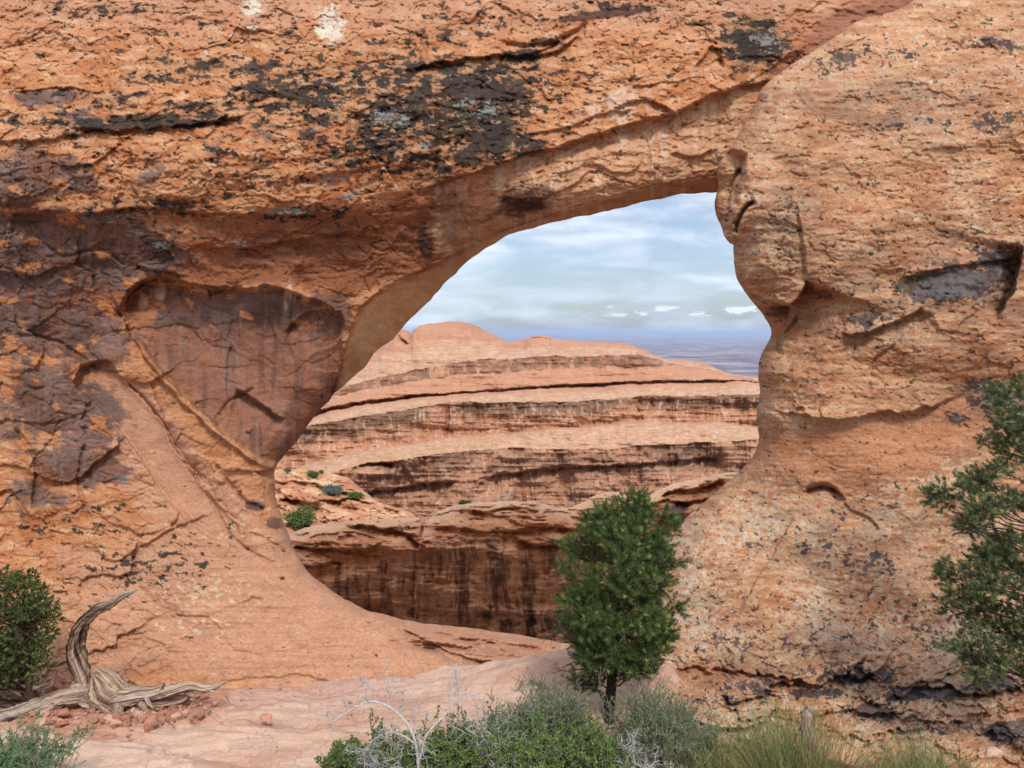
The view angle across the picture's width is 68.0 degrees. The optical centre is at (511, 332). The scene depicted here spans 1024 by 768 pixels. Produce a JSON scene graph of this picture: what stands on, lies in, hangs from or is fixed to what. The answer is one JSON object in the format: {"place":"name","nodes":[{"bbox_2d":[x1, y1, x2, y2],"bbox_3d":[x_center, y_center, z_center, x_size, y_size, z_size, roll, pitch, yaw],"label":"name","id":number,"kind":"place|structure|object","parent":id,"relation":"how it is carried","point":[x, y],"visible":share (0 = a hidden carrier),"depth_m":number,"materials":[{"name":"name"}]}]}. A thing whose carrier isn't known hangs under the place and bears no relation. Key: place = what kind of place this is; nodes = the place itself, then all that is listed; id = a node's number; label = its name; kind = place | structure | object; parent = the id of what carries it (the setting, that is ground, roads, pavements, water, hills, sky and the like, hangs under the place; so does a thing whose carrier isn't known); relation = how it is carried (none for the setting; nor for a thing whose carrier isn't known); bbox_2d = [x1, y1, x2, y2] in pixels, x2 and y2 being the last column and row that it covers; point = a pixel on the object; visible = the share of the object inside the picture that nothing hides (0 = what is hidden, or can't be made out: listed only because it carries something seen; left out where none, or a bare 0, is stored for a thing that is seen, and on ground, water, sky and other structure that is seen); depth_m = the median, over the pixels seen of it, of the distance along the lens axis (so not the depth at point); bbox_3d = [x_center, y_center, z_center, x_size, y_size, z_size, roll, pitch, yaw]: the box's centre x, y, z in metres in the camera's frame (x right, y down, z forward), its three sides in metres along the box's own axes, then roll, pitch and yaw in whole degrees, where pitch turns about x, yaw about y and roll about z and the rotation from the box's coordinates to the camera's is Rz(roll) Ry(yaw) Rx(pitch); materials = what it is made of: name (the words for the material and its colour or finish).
{"place":"outdoors","nodes":[
{"label":"outdoors","id":0,"kind":"place"},
{"bbox_2d":[0,647,683,767],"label":"slickrock ground","id":1,"kind":"structure","parent":0,"point":[229,724],"depth_m":10.22,"materials":[{"name":"stone"}]},
{"bbox_2d":[0,690,41,704],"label":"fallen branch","id":2,"kind":"object","parent":1,"relation":"on","point":[37,693],"visible":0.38,"depth_m":10.68,"materials":[{"name":"brown wood"}]},
{"bbox_2d":[0,563,65,707],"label":"juniper tree","id":3,"kind":"object","parent":1,"relation":"on","point":[18,659],"visible":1,"depth_m":10.35,"materials":[{"name":"green plant"}]},
{"bbox_2d":[23,717,47,726],"bbox_3d":[-6.177,5.061,9.838,0.164,0.158,0.332,0,0,29],"label":"stone","id":4,"kind":"object","parent":1,"relation":"on","point":[44,721],"visible":0.53,"depth_m":9.88,"materials":[{"name":"stone"}]},
{"bbox_2d":[32,668,59,690],"bbox_3d":[-6.436,4.794,10.499,0.361,0.314,0.083,0,0,0],"label":"fallen branch","id":5,"kind":"object","parent":1,"relation":"on","point":[45,685],"visible":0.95,"depth_m":10.47,"materials":[{"name":"brown wood"}]},
{"bbox_2d":[0,700,96,767],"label":"leafy shrub","id":6,"kind":"object","parent":1,"relation":"on","point":[14,753],"visible":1,"depth_m":8.07,"materials":[{"name":"green plant"}]},
{"bbox_2d":[44,687,53,693],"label":"stone","id":7,"kind":"object","parent":1,"relation":"on","point":[48,690],"visible":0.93,"depth_m":11.38,"materials":[{"name":"brown stone"}]},
{"bbox_2d":[46,720,53,724],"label":"stone","id":8,"kind":"object","parent":1,"relation":"on","point":[50,722],"visible":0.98,"depth_m":9.93,"materials":[{"name":"stone"}]},
{"bbox_2d":[40,697,63,716],"bbox_3d":[-6.234,5.082,10.300,0.333,0.202,0.253,-11,-2,-5],"label":"stone","id":9,"kind":"object","parent":1,"relation":"on","point":[49,711],"visible":0.77,"depth_m":10.26,"materials":[{"name":"orange stone"}]},
{"bbox_2d":[51,679,62,689],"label":"stone","id":10,"kind":"object","parent":1,"relation":"on","point":[56,685],"visible":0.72,"depth_m":11.59,"materials":[{"name":"brown stone"}]},
{"bbox_2d":[54,720,62,727],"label":"stone","id":11,"kind":"object","parent":1,"relation":"on","point":[59,722],"visible":0.9,"depth_m":9.82,"materials":[{"name":"stone"}]},
{"bbox_2d":[56,708,70,717],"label":"stone","id":12,"kind":"object","parent":1,"relation":"on","point":[64,713],"visible":0.95,"depth_m":10.12,"materials":[{"name":"orange stone"}]},
{"bbox_2d":[58,720,68,725],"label":"stone","id":13,"kind":"object","parent":1,"relation":"on","point":[65,722],"visible":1,"depth_m":9.85,"materials":[{"name":"stone"}]},
{"bbox_2d":[89,707,95,713],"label":"stone","id":14,"kind":"object","parent":1,"relation":"on","point":[92,710],"visible":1,"depth_m":10.39,"materials":[{"name":"brown stone"}]},
{"bbox_2d":[91,717,99,723],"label":"stone","id":15,"kind":"object","parent":1,"relation":"on","point":[95,719],"visible":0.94,"depth_m":9.97,"materials":[{"name":"stone"}]},
{"bbox_2d":[99,719,105,724],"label":"stone","id":16,"kind":"object","parent":1,"relation":"on","point":[102,721],"visible":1,"depth_m":9.94,"materials":[{"name":"stone"}]},
{"bbox_2d":[96,714,112,722],"bbox_3d":[-5.354,5.115,9.992,0.133,0.090,0.271,0,0,5],"label":"stone","id":17,"kind":"object","parent":1,"relation":"on","point":[109,717],"visible":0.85,"depth_m":10.04,"materials":[{"name":"beige stone"}]},
{"bbox_2d":[0,590,227,721],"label":"dead tree","id":18,"kind":"object","parent":1,"relation":"on","point":[106,690],"visible":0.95,"depth_m":10.53,"materials":[{"name":"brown wood"}]},
{"bbox_2d":[110,719,122,726],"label":"stone","id":19,"kind":"object","parent":1,"relation":"on","point":[117,722],"visible":1,"depth_m":9.82,"materials":[{"name":"stone"}]},
{"bbox_2d":[113,714,120,719],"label":"stone","id":20,"kind":"object","parent":1,"relation":"on","point":[117,716],"visible":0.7,"depth_m":10.06,"materials":[{"name":"stone"}]},
{"bbox_2d":[121,714,130,720],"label":"stone","id":21,"kind":"object","parent":1,"relation":"on","point":[126,717],"visible":0.93,"depth_m":10.08,"materials":[{"name":"red stone"}]},
{"bbox_2d":[136,717,146,723],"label":"stone","id":22,"kind":"object","parent":1,"relation":"on","point":[141,719],"visible":0.88,"depth_m":9.98,"materials":[{"name":"stone"}]},
{"bbox_2d":[144,710,161,729],"bbox_3d":[-4.659,5.051,9.961,0.251,0.122,0.345,-3,11,1],"label":"stone","id":23,"kind":"object","parent":1,"relation":"on","point":[150,719],"visible":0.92,"depth_m":9.86,"materials":[{"name":"red stone"}]},
{"bbox_2d":[151,719,158,727],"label":"stone","id":24,"kind":"object","parent":1,"relation":"on","point":[155,723],"visible":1,"depth_m":9.84,"materials":[{"name":"stone"}]},
{"bbox_2d":[171,711,187,720],"bbox_3d":[-4.424,5.095,10.137,0.266,0.159,0.140,0,0,-8],"label":"stone","id":25,"kind":"object","parent":1,"relation":"on","point":[176,716],"visible":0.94,"depth_m":10.11,"materials":[{"name":"beige stone"}]},
{"bbox_2d":[167,701,195,709],"bbox_3d":[-4.671,5.205,10.742,0.182,0.168,0.493,0,0,36],"label":"stone","id":26,"kind":"object","parent":1,"relation":"on","point":[170,707],"visible":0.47,"depth_m":10.57,"materials":[{"name":"brown stone"}]},
{"bbox_2d":[182,701,193,715],"bbox_3d":[-4.441,5.131,10.366,0.109,0.147,0.209,0,0,10],"label":"stone","id":27,"kind":"object","parent":1,"relation":"on","point":[184,711],"visible":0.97,"depth_m":10.30,"materials":[{"name":"stone"}]},
{"bbox_2d":[197,711,204,718],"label":"stone","id":28,"kind":"object","parent":1,"relation":"on","point":[200,715],"visible":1,"depth_m":10.20,"materials":[{"name":"brown stone"}]},
{"bbox_2d":[200,694,208,699],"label":"stone","id":29,"kind":"object","parent":1,"relation":"on","point":[204,697],"visible":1,"depth_m":11.01,"materials":[{"name":"orange stone"}]},
{"bbox_2d":[212,699,218,705],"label":"stone","id":30,"kind":"object","parent":1,"relation":"on","point":[215,702],"visible":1,"depth_m":10.74,"materials":[{"name":"orange stone"}]},
{"bbox_2d":[260,713,271,723],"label":"stone","id":31,"kind":"object","parent":1,"relation":"on","point":[264,717],"visible":0.99,"depth_m":10.02,"materials":[{"name":"beige stone"}]},
{"bbox_2d":[314,708,400,767],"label":"leafy shrub","id":32,"kind":"object","parent":1,"relation":"on","point":[337,756],"visible":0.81,"depth_m":8.23,"materials":[{"name":"green plant"}]},
{"bbox_2d":[345,716,435,767],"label":"dead shrub","id":33,"kind":"object","parent":1,"relation":"on","point":[367,763],"visible":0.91,"depth_m":8.01,"materials":[{"name":"grey plant"}]},
{"bbox_2d":[366,717,428,767],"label":"leafy shrub","id":34,"kind":"object","parent":1,"relation":"on","point":[394,755],"visible":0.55,"depth_m":8.25,"materials":[{"name":"green plant"}]},
{"bbox_2d":[319,659,484,767],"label":"dead shrub","id":35,"kind":"object","parent":1,"relation":"on","point":[419,753],"visible":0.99,"depth_m":8.09,"materials":[{"name":"grey wood"}]},
{"bbox_2d":[395,726,467,767],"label":"leafy shrub","id":36,"kind":"object","parent":1,"relation":"on","point":[444,760],"visible":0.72,"depth_m":8.14,"materials":[{"name":"green plant"}]},
{"bbox_2d":[0,0,912,690],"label":"rock arch","id":37,"kind":"object","parent":1,"relation":"on","point":[242,242],"visible":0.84,"depth_m":12.87,"materials":[{"name":"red stone"}]},
{"bbox_2d":[416,704,499,767],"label":"leafy shrub","id":38,"kind":"object","parent":1,"relation":"on","point":[455,735],"visible":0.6,"depth_m":8.35,"materials":[{"name":"green plant"}]},
{"bbox_2d":[447,695,551,767],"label":"dead shrub","id":39,"kind":"object","parent":1,"relation":"on","point":[486,742],"visible":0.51,"depth_m":8.25,"materials":[{"name":"grey plant"}]},
{"bbox_2d":[458,701,553,767],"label":"leafy shrub","id":40,"kind":"object","parent":1,"relation":"on","point":[529,754],"visible":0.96,"depth_m":8.07,"materials":[{"name":"green plant"}]},
{"bbox_2d":[474,687,543,743],"bbox_3d":[0.059,4.750,9.161,1.074,0.739,0.835,0,0,0],"label":"grey shrub","id":41,"kind":"object","parent":1,"relation":"on","point":[521,717],"visible":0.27,"depth_m":9.11,"materials":[{"name":"green plant"}]},
{"bbox_2d":[501,700,622,767],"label":"leafy shrub","id":42,"kind":"object","parent":1,"relation":"on","point":[560,757],"visible":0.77,"depth_m":8.31,"materials":[{"name":"green plant"}]},
{"bbox_2d":[498,667,635,743],"bbox_3d":[0.635,4.651,9.150,1.714,1.126,1.517,0,0,0],"label":"grey shrub","id":43,"kind":"object","parent":1,"relation":"on","point":[568,712],"visible":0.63,"depth_m":8.98,"materials":[{"name":"green plant"}]},
{"bbox_2d":[565,722,652,767],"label":"leafy shrub","id":44,"kind":"object","parent":1,"relation":"on","point":[605,758],"visible":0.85,"depth_m":8.11,"materials":[{"name":"green plant"}]},
{"bbox_2d":[537,484,692,724],"bbox_3d":[1.392,3.410,9.526,1.691,3.050,1.777,0,0,44],"label":"pinyon tree","id":45,"kind":"object","parent":1,"relation":"on","point":[596,642],"visible":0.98,"depth_m":9.29,"materials":[{"name":"green plant"}]},
{"bbox_2d":[614,728,682,767],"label":"dead shrub","id":46,"kind":"object","parent":1,"relation":"on","point":[631,757],"visible":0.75,"depth_m":8.11,"materials":[{"name":"grey plant"}]},
{"bbox_2d":[588,654,718,767],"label":"grey shrub","id":47,"kind":"object","parent":1,"relation":"on","point":[646,719],"visible":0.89,"depth_m":8.54,"materials":[{"name":"green plant"}]},
{"bbox_2d":[622,719,781,767],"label":"mormon tea","id":48,"kind":"object","parent":1,"relation":"on","point":[725,762],"visible":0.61,"depth_m":8.31,"materials":[{"name":"green plant"}]},
{"bbox_2d":[674,708,739,767],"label":"grey shrub","id":49,"kind":"object","parent":1,"relation":"on","point":[705,740],"visible":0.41,"depth_m":8.78,"materials":[{"name":"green plant"}]},
{"bbox_2d":[679,699,844,767],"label":"mormon tea","id":50,"kind":"object","parent":1,"relation":"on","point":[721,742],"visible":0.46,"depth_m":8.54,"materials":[{"name":"green plant"}]},
{"bbox_2d":[689,695,915,767],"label":"mormon tea","id":51,"kind":"object","parent":1,"relation":"on","point":[791,749],"visible":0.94,"depth_m":8.14,"materials":[{"name":"green plant"}]},
{"bbox_2d":[620,0,1023,767],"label":"rock buttress","id":52,"kind":"object","parent":1,"relation":"on","point":[870,198],"visible":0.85,"depth_m":11.50,"materials":[{"name":"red stone"}]},
{"bbox_2d":[800,706,816,767],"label":"tree stump","id":53,"kind":"object","parent":52,"relation":"on","point":[810,716],"visible":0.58,"depth_m":8.26,"materials":[{"name":"brown wood"}]},
{"bbox_2d":[803,744,872,767],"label":"boulder","id":54,"kind":"object","parent":52,"relation":"on","point":[850,757],"visible":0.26,"depth_m":8.53,"materials":[{"name":"stone"}]},
{"bbox_2d":[985,746,1003,758],"bbox_3d":[5.381,4.690,8.501,0.218,0.114,0.169,0,0,0],"label":"boulder","id":55,"kind":"object","parent":52,"relation":"on","point":[993,752],"visible":1,"depth_m":8.44,"materials":[{"name":"stone"}]},
{"bbox_2d":[770,734,899,767],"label":"mormon tea","id":56,"kind":"object","parent":1,"relation":"on","point":[828,760],"visible":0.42,"depth_m":8.10,"materials":[{"name":"green plant"}]},
{"bbox_2d":[838,726,998,767],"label":"mormon tea","id":57,"kind":"object","parent":1,"relation":"on","point":[908,763],"visible":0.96,"depth_m":8.30,"materials":[{"name":"green plant"}]},
{"bbox_2d":[883,719,997,767],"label":"sprig","id":58,"kind":"object","parent":1,"relation":"on","point":[935,753],"visible":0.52,"depth_m":8.52,"materials":[{"name":"green plant"}]},
{"bbox_2d":[917,371,1023,693],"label":"pinyon tree","id":59,"kind":"object","parent":1,"relation":"on","point":[975,592],"visible":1,"depth_m":8.48,"materials":[{"name":"green plant"}]},
{"bbox_2d":[274,469,415,533],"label":"rock slope","id":60,"kind":"structure","parent":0,"point":[294,488],"depth_m":48.94,"materials":[{"name":"stone"}]},
{"bbox_2d":[282,503,318,529],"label":"distant bush","id":61,"kind":"object","parent":60,"relation":"on","point":[300,519],"visible":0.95,"depth_m":43.49,"materials":[{"name":"green plant"}]},
{"bbox_2d":[306,471,319,478],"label":"distant bush","id":62,"kind":"object","parent":60,"relation":"on","point":[312,474],"visible":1,"depth_m":52.90,"materials":[{"name":"green plant"}]},
{"bbox_2d":[319,484,344,495],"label":"distant bush","id":63,"kind":"object","parent":60,"relation":"on","point":[329,489],"visible":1,"depth_m":49.26,"materials":[{"name":"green plant"}]},
{"bbox_2d":[347,491,365,499],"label":"distant bush","id":64,"kind":"object","parent":60,"relation":"on","point":[355,495],"visible":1,"depth_m":49.47,"materials":[{"name":"green plant"}]},
{"bbox_2d":[275,321,759,520],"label":"layered mesa","id":65,"kind":"structure","parent":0,"point":[426,422],"depth_m":81.22,"materials":[{"name":"orange stone"}]},
{"bbox_2d":[402,192,770,332],"label":"sky","id":66,"kind":"structure","parent":0,"point":[665,265],"materials":[{"name":"blue"}]},
{"bbox_2d":[410,332,770,335],"bbox_3d":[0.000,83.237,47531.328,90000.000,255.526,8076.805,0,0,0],"label":"hills","id":67,"kind":"structure","parent":0,"point":[647,334],"depth_m":44786.91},
{"bbox_2d":[497,335,770,376],"bbox_3d":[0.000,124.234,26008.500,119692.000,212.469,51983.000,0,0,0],"label":"desert plain","id":68,"kind":"structure","parent":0,"point":[738,355],"depth_m":11103.72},
{"bbox_2d":[289,472,737,642],"bbox_3d":[7.041,14.664,39.585,53.219,16.216,17.554,0,0,-11],"label":"streaked fin","id":69,"kind":"object","parent":68,"relation":"on","point":[488,566],"visible":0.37,"depth_m":30.27,"materials":[{"name":"brown stone"}]},
{"bbox_2d":[458,499,470,504],"bbox_3d":[-2.187,7.802,34.809,0.700,0.404,0.602,0,0,0],"label":"distant bush","id":70,"kind":"object","parent":69,"relation":"on","point":[462,502],"visible":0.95,"depth_m":34.72,"materials":[{"name":"green plant"}]}
]}

